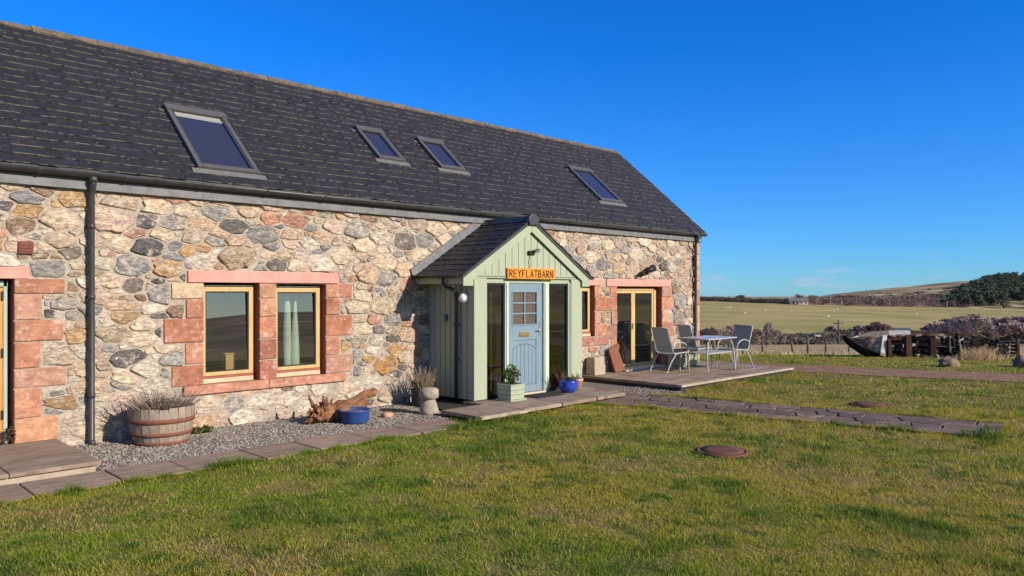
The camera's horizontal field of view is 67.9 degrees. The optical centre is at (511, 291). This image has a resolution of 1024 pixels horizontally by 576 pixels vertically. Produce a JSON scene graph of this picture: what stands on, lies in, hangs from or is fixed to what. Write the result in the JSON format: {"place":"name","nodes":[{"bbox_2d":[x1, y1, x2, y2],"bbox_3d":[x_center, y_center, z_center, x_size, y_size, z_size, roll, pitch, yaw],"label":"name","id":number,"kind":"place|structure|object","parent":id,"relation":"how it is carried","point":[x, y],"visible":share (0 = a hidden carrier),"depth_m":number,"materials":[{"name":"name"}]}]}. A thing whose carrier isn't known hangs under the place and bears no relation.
{"place":"outdoors","nodes":[
{"label":"outdoors","id":0,"kind":"place"},
{"bbox_2d":[0,419,464,503],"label":"front path","id":1,"kind":"structure","parent":0,"point":[22,490],"depth_m":8.19,"materials":[{"name":"stone"}]},
{"bbox_2d":[0,355,1023,575],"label":"lawn","id":2,"kind":"structure","parent":0,"point":[351,460],"depth_m":6.72,"materials":[{"name":"green plant"}]},
{"bbox_2d":[0,465,95,485],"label":"door step","id":3,"kind":"object","parent":2,"relation":"on","point":[41,476],"depth_m":7.44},
{"bbox_2d":[0,439,100,478],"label":"step slab","id":4,"kind":"structure","parent":3,"relation":"on","point":[32,457],"depth_m":7.84,"materials":[{"name":"stone"}]},
{"bbox_2d":[4,426,16,441],"bbox_3d":[-5.643,1.611,8.552,0.126,0.200,0.141,0,0,-45],"label":"doorside plant","id":5,"kind":"object","parent":4,"relation":"on","point":[10,434],"visible":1,"depth_m":8.54,"materials":[{"name":"brown plant"}]},
{"bbox_2d":[0,20,707,445],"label":"stone barn","id":6,"kind":"structure","parent":2,"relation":"on","point":[168,222],"depth_m":11.07,"materials":[{"name":"beige stone"}]},
{"bbox_2d":[0,281,7,444],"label":"glazed door","id":7,"kind":"structure","parent":6,"relation":"in","point":[4,284],"depth_m":8.62,"materials":[{"name":"brown wood"}]},
{"bbox_2d":[203,285,253,383],"bbox_3d":[-3.921,0.582,10.494,0.768,1.328,0.105,0,0,-45],"label":"window","id":8,"kind":"structure","parent":6,"relation":"in","point":[217,376],"depth_m":10.56,"materials":[{"name":"brown wood"}]},
{"bbox_2d":[283,287,299,364],"bbox_3d":[-3.321,0.545,11.455,0.268,1.250,0.068,0,0,-45],"label":"curtain","id":9,"kind":"object","parent":6,"relation":"hanging from","point":[291,355],"visible":0.9,"depth_m":11.43,"materials":[{"name":"fabric"}]},
{"bbox_2d":[276,286,320,377],"bbox_3d":[-3.174,0.587,11.238,0.778,1.318,0.105,0,0,-45],"label":"window","id":10,"kind":"structure","parent":6,"relation":"in","point":[311,368],"depth_m":11.35,"materials":[{"name":"brown wood"}]},
{"bbox_2d":[582,287,590,336],"bbox_3d":[1.386,0.429,15.779,0.728,1.033,0.105,0,0,-45],"label":"window","id":11,"kind":"structure","parent":6,"relation":"in","point":[585,332],"depth_m":15.97,"materials":[{"name":"brown wood"}]},
{"bbox_2d":[617,288,667,371],"bbox_3d":[2.871,0.824,17.042,1.680,1.797,0.460,0,0,-45],"label":"french door","id":12,"kind":"structure","parent":6,"relation":"in","point":[633,365],"depth_m":17.17,"materials":[{"name":"beige wood"}]},
{"bbox_2d":[638,264,655,277],"bbox_3d":[3.019,-0.455,17.086,0.522,0.304,0.167,0,0,-33],"label":"wall floodlight","id":13,"kind":"object","parent":6,"relation":"attached to","point":[651,268],"depth_m":17.08,"materials":[{"name":"black plastic"}]},
{"bbox_2d":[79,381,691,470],"bbox_3d":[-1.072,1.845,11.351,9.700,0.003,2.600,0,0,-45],"label":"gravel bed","id":14,"kind":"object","parent":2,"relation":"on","point":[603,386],"visible":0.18,"depth_m":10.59,"materials":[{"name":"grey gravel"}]},
{"bbox_2d":[192,424,213,433],"bbox_3d":[-4.005,1.802,9.868,0.294,0.135,0.203,0,0,-45],"label":"weed","id":15,"kind":"object","parent":14,"relation":"on","point":[203,429],"visible":0.96,"depth_m":9.85,"materials":[{"name":"green plant"}]},
{"bbox_2d":[304,388,377,424],"bbox_3d":[-2.411,1.637,10.857,1.254,0.401,0.399,0,0,-45],"label":"driftwood","id":16,"kind":"object","parent":14,"relation":"on","point":[325,411],"visible":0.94,"depth_m":10.62,"materials":[{"name":"brown wood"}]},
{"bbox_2d":[338,407,370,424],"bbox_3d":[-2.198,1.743,10.625,0.456,0.190,0.456,0,0,-45],"label":"enamel bowl","id":17,"kind":"object","parent":14,"relation":"on","point":[355,415],"visible":1,"depth_m":10.47,"materials":[{"name":"blue ceramic"}]},
{"bbox_2d":[72,386,686,471],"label":"gravel","id":18,"kind":"structure","parent":14,"relation":"on","point":[410,411],"depth_m":9.64,"materials":[{"name":"grey gravel"}]},
{"bbox_2d":[112,385,203,446],"bbox_3d":[-4.275,1.489,9.264,1.004,0.698,1.063,0,0,-14],"label":"barrel planter","id":19,"kind":"object","parent":18,"relation":"on","point":[163,421],"visible":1,"depth_m":9.03,"materials":[{"name":"wood"}]},
{"bbox_2d":[380,412,393,417],"bbox_3d":[-1.807,1.816,11.112,0.216,0.100,0.136,0,0,-45],"label":"loose stone","id":20,"kind":"object","parent":18,"relation":"on","point":[386,414],"visible":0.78,"depth_m":11.05,"materials":[{"name":"stone"}]},
{"bbox_2d":[419,387,438,415],"bbox_3d":[-1.242,1.642,11.380,0.300,0.400,0.295,0,0,-45],"label":"staddle stone","id":21,"kind":"object","parent":18,"relation":"on","point":[429,396],"visible":1,"depth_m":11.28,"materials":[{"name":"beige stone"}]},
{"bbox_2d":[406,397,581,410],"bbox_3d":[0.044,1.827,12.710,3.100,0.045,1.850,0,0,-45],"label":"porch base","id":22,"kind":"object","parent":2,"relation":"on","point":[446,403],"visible":0.14,"depth_m":12.22,"materials":[{"name":"grey concrete"}]},
{"bbox_2d":[405,366,437,406],"bbox_3d":[-1.485,1.518,12.237,0.551,0.645,0.548,0,0,-23],"label":"dark pot","id":23,"kind":"object","parent":22,"relation":"on","point":[418,385],"visible":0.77,"depth_m":12.11,"materials":[{"name":"grey plastic"}]},
{"bbox_2d":[441,387,624,419],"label":"porch paving","id":24,"kind":"structure","parent":22,"relation":"on","point":[486,407],"depth_m":11.95,"materials":[{"name":"stone"}]},
{"bbox_2d":[410,214,594,400],"bbox_3d":[-0.090,0.196,13.306,3.349,3.108,1.325,0,0,-45],"label":"timber porch","id":25,"kind":"object","parent":24,"relation":"on","point":[489,331],"visible":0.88,"depth_m":12.77,"materials":[{"name":"green paint"}]},
{"bbox_2d":[458,292,468,303],"bbox_3d":[-0.790,0.110,12.126,0.115,0.184,0.184,0,0,-45],"label":"bulkhead light","id":26,"kind":"object","parent":25,"relation":"attached to","point":[463,297],"visible":1,"depth_m":12.09,"materials":[{"name":"white glass"}]},
{"bbox_2d":[509,283,541,391],"bbox_3d":[0.227,0.793,12.909,0.856,1.845,0.105,0,0,-45],"label":"door","id":27,"kind":"structure","parent":25,"relation":"in","point":[525,300],"depth_m":12.95,"materials":[{"name":"blue paint"}]},
{"bbox_2d":[506,268,554,279],"bbox_3d":[0.334,-0.295,12.902,1.160,0.180,0.046,0,0,-45],"label":"name sign","id":28,"kind":"object","parent":25,"relation":"attached to","point":[520,273],"visible":1,"depth_m":12.85,"materials":[{"name":"orange wood"}]},
{"bbox_2d":[528,249,539,267],"bbox_3d":[0.372,-0.557,12.908,0.219,0.334,0.078,0,0,-30],"label":"gable floodlight","id":29,"kind":"object","parent":25,"relation":"attached to","point":[534,251],"visible":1,"depth_m":12.89,"materials":[{"name":"black plastic"}]},
{"bbox_2d":[481,410,527,419],"bbox_3d":[-0.107,1.778,10.928,0.930,0.044,0.038,0,0,-45],"label":"slab edge","id":30,"kind":"object","parent":24,"relation":"attached to","point":[504,414],"visible":0.93,"depth_m":10.91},
{"bbox_2d":[495,364,526,401],"bbox_3d":[-0.013,1.460,12.236,0.369,0.578,0.360,0,0,-45],"label":"square planter","id":31,"kind":"object","parent":24,"relation":"on","point":[511,391],"visible":1,"depth_m":12.16,"materials":[{"name":"white paint"}]},
{"bbox_2d":[524,392,564,397],"bbox_3d":[0.536,1.742,12.762,0.670,0.015,0.370,0,0,-45],"label":"door mat","id":32,"kind":"object","parent":24,"relation":"on","point":[543,394],"depth_m":12.76,"materials":[{"name":"grey rubber"}]},
{"bbox_2d":[555,369,577,392],"bbox_3d":[0.938,1.549,13.174,0.419,0.402,0.344,0,0,14],"label":"blue pot","id":33,"kind":"object","parent":24,"relation":"on","point":[568,384],"visible":1,"depth_m":13.06,"materials":[{"name":"ceramic"}]},
{"bbox_2d":[572,373,582,389],"bbox_3d":[1.131,1.598,13.503,0.270,0.304,0.268,0,0,-45],"label":"terracotta pot","id":34,"kind":"object","parent":24,"relation":"on","point":[580,380],"visible":0.49,"depth_m":13.43,"materials":[{"name":"orange ceramic"}]},
{"bbox_2d":[583,370,790,391],"bbox_3d":[3.849,1.965,16.393,4.510,0.370,2.400,0,0,-45],"label":"terrace base","id":35,"kind":"object","parent":2,"relation":"on","point":[662,387],"visible":0.14,"depth_m":14.91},
{"bbox_2d":[582,361,787,387],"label":"terrace","id":36,"kind":"structure","parent":35,"relation":"on","point":[675,377],"depth_m":15.77,"materials":[{"name":"wood"}]},
{"bbox_2d":[586,356,604,375],"bbox_3d":[1.730,1.535,15.729,0.349,0.379,0.249,0,0,-45],"label":"stone block","id":37,"kind":"object","parent":36,"relation":"on","point":[595,365],"depth_m":15.63,"materials":[{"name":"beige stone"}]},
{"bbox_2d":[607,344,624,371],"bbox_3d":[2.235,1.426,16.279,0.457,0.593,0.190,0,0,-45],"label":"sandstone slab","id":38,"kind":"object","parent":36,"relation":"on","point":[615,356],"depth_m":16.23,"materials":[{"name":"stone"}]},
{"bbox_2d":[649,327,689,373],"bbox_3d":[3.350,1.247,16.188,0.675,0.968,0.568,0,0,-33],"label":"garden chair","id":39,"kind":"object","parent":36,"relation":"on","point":[661,340],"visible":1,"depth_m":16.10,"materials":[{"name":"paint"}]},
{"bbox_2d":[670,349,696,366],"bbox_3d":[3.965,1.535,17.595,0.610,0.376,0.440,0,0,-45],"label":"trough planter","id":40,"kind":"object","parent":36,"relation":"on","point":[676,360],"visible":0.62,"depth_m":17.42,"materials":[{"name":"green paint"}]},
{"bbox_2d":[676,324,712,367],"bbox_3d":[4.185,1.247,17.506,0.675,0.968,0.568,0,0,-25],"label":"garden chair","id":41,"kind":"object","parent":36,"relation":"on","point":[684,331],"visible":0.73,"depth_m":17.39,"materials":[{"name":"paint"}]},
{"bbox_2d":[678,335,736,373],"bbox_3d":[4.249,1.362,16.509,1.232,0.729,0.792,0,0,-45],"label":"garden table","id":42,"kind":"object","parent":36,"relation":"on","point":[707,338],"visible":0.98,"depth_m":16.38,"materials":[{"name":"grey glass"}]},
{"bbox_2d":[716,324,753,368],"bbox_3d":[5.027,1.247,17.136,0.675,0.968,0.568,0,0,-37],"label":"garden chair","id":43,"kind":"object","parent":36,"relation":"on","point":[742,334],"visible":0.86,"depth_m":17.19,"materials":[{"name":"paint"}]},
{"bbox_2d":[678,367,793,387],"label":"terrace kerb","id":44,"kind":"structure","parent":35,"relation":"on","point":[726,378],"depth_m":15.16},
{"bbox_2d":[710,340,714,349],"bbox_3d":[6.870,1.960,26.000,0.169,0.860,0.169,0,0,-45],"label":"gate post","id":45,"kind":"object","parent":2,"relation":"on","point":[712,343],"visible":0.27,"depth_m":25.92,"materials":[{"name":"brown wood"}]},
{"bbox_2d":[696,445,748,457],"bbox_3d":[2.401,1.826,8.685,0.580,0.044,0.580,0,0,-45],"label":"manhole cover","id":46,"kind":"object","parent":2,"relation":"on","point":[719,451],"visible":1,"depth_m":8.58,"materials":[{"name":"metal"}]},
{"bbox_2d":[850,401,888,407],"bbox_3d":[5.768,1.826,12.263,0.580,0.044,0.580,0,0,-45],"label":"manhole cover","id":47,"kind":"object","parent":2,"relation":"on","point":[865,404],"visible":0.98,"depth_m":12.15,"materials":[{"name":"metal"}]},
{"bbox_2d":[843,330,1019,357],"bbox_3d":[12.513,1.689,23.139,5.112,0.952,2.173,0,0,-1],"label":"boat wreck","id":48,"kind":"object","parent":2,"relation":"on","point":[892,343],"visible":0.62,"depth_m":22.47,"materials":[{"name":"brown wood"}]},
{"bbox_2d":[938,356,959,366],"bbox_3d":[10.739,1.771,18.698,0.699,0.327,0.481,0,0,-45],"label":"boulder","id":49,"kind":"object","parent":2,"relation":"on","point":[947,361],"visible":0.73,"depth_m":18.55,"materials":[{"name":"grey stone"}]},
{"bbox_2d":[1012,355,1023,367],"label":"boulder","id":50,"kind":"object","parent":2,"relation":"on","point":[1018,361],"visible":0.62,"depth_m":18.41,"materials":[{"name":"grey stone"}]},
{"bbox_2d":[0,0,1023,296],"label":"sky","id":51,"kind":"structure","parent":0,"point":[818,147],"materials":[{"name":"blue"}]},
{"bbox_2d":[588,391,1006,435],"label":"side path","id":52,"kind":"structure","parent":0,"point":[869,418],"depth_m":11.39,"materials":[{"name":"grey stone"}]},
{"bbox_2d":[699,301,1023,333],"bbox_3d":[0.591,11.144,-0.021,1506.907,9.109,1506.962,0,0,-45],"label":"pasture","id":53,"kind":"structure","parent":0,"point":[783,318],"depth_m":345.38,"materials":[{"name":"green plant"}]},
{"bbox_2d":[787,297,808,304],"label":"farmhouse","id":54,"kind":"object","parent":53,"relation":"on","point":[804,301],"visible":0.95,"depth_m":609.28,"materials":[{"name":"white paint"}]},
{"bbox_2d":[699,344,1023,354],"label":"dry field","id":55,"kind":"structure","parent":0,"point":[821,346],"depth_m":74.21,"materials":[{"name":"beige plant"}]},
{"bbox_2d":[699,327,721,349],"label":"bare tree","id":56,"kind":"object","parent":55,"relation":"on","point":[711,331],"visible":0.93,"depth_m":69.30,"materials":[{"name":"brown plant"}]},
{"bbox_2d":[714,329,729,347],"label":"bare tree","id":57,"kind":"object","parent":55,"relation":"on","point":[723,332],"visible":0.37,"depth_m":77.50,"materials":[{"name":"brown plant"}]},
{"bbox_2d":[721,325,733,346],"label":"bare tree","id":58,"kind":"object","parent":55,"relation":"on","point":[729,328],"visible":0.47,"depth_m":81.17,"materials":[{"name":"brown plant"}]},
{"bbox_2d":[748,329,761,343],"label":"bare tree","id":59,"kind":"object","parent":55,"relation":"on","point":[755,336],"visible":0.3,"depth_m":84.62,"materials":[{"name":"brown plant"}]},
{"bbox_2d":[751,328,760,344],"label":"bare tree","id":60,"kind":"object","parent":55,"relation":"on","point":[758,331],"visible":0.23,"depth_m":89.96,"materials":[{"name":"brown plant"}]},
{"bbox_2d":[760,322,778,345],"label":"bare tree","id":61,"kind":"object","parent":55,"relation":"on","point":[767,330],"visible":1,"depth_m":84.71,"materials":[{"name":"brown plant"}]},
{"bbox_2d":[767,330,785,344],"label":"bare tree","id":62,"kind":"object","parent":55,"relation":"on","point":[780,337],"visible":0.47,"depth_m":94.20,"materials":[{"name":"brown plant"}]},
{"bbox_2d":[723,335,1018,353],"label":"wire fence","id":63,"kind":"object","parent":55,"relation":"on","point":[807,343],"visible":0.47,"depth_m":46.96,"materials":[{"name":"brown wood"}]},
{"bbox_2d":[700,281,1023,309],"bbox_3d":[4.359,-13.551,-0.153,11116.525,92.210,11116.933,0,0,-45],"label":"hill","id":64,"kind":"structure","parent":0,"point":[1013,303],"depth_m":918.79,"materials":[{"name":"plant"}]},
{"bbox_2d":[794,294,805,297],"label":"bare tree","id":65,"kind":"object","parent":64,"relation":"on","point":[799,296],"visible":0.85,"depth_m":638.96,"materials":[{"name":"grey plant"}]},
{"bbox_2d":[807,295,818,300],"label":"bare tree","id":66,"kind":"object","parent":64,"relation":"on","point":[813,296],"visible":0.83,"depth_m":649.49,"materials":[{"name":"grey plant"}]},
{"bbox_2d":[700,286,974,307],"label":"hill scrub","id":67,"kind":"object","parent":64,"relation":"on","point":[848,300],"visible":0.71,"depth_m":639.52,"materials":[{"name":"brown plant"}]},
{"bbox_2d":[939,272,1023,307],"bbox_3d":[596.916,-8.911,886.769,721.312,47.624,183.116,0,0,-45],"label":"pine wood","id":68,"kind":"object","parent":64,"relation":"on","point":[1003,288],"visible":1,"depth_m":711.25,"materials":[{"name":"green plant"}]},
{"bbox_2d":[700,334,1023,344],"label":"valley ground","id":69,"kind":"structure","parent":0,"point":[835,342],"depth_m":102.90,"materials":[{"name":"plant"}]},
{"bbox_2d":[810,335,822,338],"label":"farm trailer","id":70,"kind":"object","parent":69,"relation":"on","point":[818,336],"visible":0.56,"depth_m":127.30,"materials":[{"name":"white paint"}]},
{"bbox_2d":[824,325,837,333],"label":"bare tree","id":71,"kind":"object","parent":69,"relation":"on","point":[832,328],"visible":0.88,"depth_m":130.64,"materials":[{"name":"brown plant"}]},
{"bbox_2d":[833,320,843,343],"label":"utility pole","id":72,"kind":"object","parent":69,"relation":"on","point":[838,323],"visible":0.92,"depth_m":97.95,"materials":[{"name":"brown wood"}]},
{"bbox_2d":[835,329,849,335],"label":"bare tree","id":73,"kind":"object","parent":69,"relation":"on","point":[843,332],"visible":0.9,"depth_m":119.99,"materials":[{"name":"brown plant"}]},
{"bbox_2d":[844,328,856,337],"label":"bare tree","id":74,"kind":"object","parent":69,"relation":"on","point":[851,333],"visible":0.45,"depth_m":140.01,"materials":[{"name":"brown plant"}]},
{"bbox_2d":[850,325,869,334],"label":"bare tree","id":75,"kind":"object","parent":69,"relation":"on","point":[858,329],"visible":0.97,"depth_m":134.21,"materials":[{"name":"brown plant"}]},
{"bbox_2d":[700,331,1023,344],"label":"valley scrub","id":76,"kind":"object","parent":69,"relation":"on","point":[789,337],"visible":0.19,"depth_m":102.74,"materials":[{"name":"brown plant"}]},
{"bbox_2d":[866,321,887,330],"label":"bare tree","id":77,"kind":"object","parent":69,"relation":"on","point":[875,326],"visible":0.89,"depth_m":138.67,"materials":[{"name":"brown plant"}]},
{"bbox_2d":[877,324,896,330],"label":"bare tree","id":78,"kind":"object","parent":69,"relation":"on","point":[889,327],"visible":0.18,"depth_m":144.17,"materials":[{"name":"brown plant"}]},
{"bbox_2d":[920,313,1023,344],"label":"bare bushes","id":79,"kind":"object","parent":69,"relation":"on","point":[994,328],"visible":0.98,"depth_m":86.30,"materials":[{"name":"brown plant"}]},
{"bbox_2d":[709,361,1023,381],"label":"dirt track","id":80,"kind":"structure","parent":0,"point":[978,376],"depth_m":17.18,"materials":[{"name":"gravel"}]},
{"bbox_2d":[942,345,1023,359],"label":"dry grass","id":81,"kind":"structure","parent":0,"point":[982,354],"depth_m":21.15,"materials":[{"name":"beige plant"}]},
{"bbox_3d":[-3.481,1.328,11.645,4.500,0.145,0.485,0,0,-45],"label":"window seat","id":82,"kind":"object","parent":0,"visible":0},
{"bbox_2d":[221,352,236,369],"bbox_3d":[-4.040,1.065,10.853,0.180,0.370,0.138,0,0,-45],"label":"wooden box","id":83,"kind":"object","parent":82,"relation":"on","point":[228,360],"visible":0.74,"depth_m":10.81,"materials":[{"name":"brown wood"}]}
]}

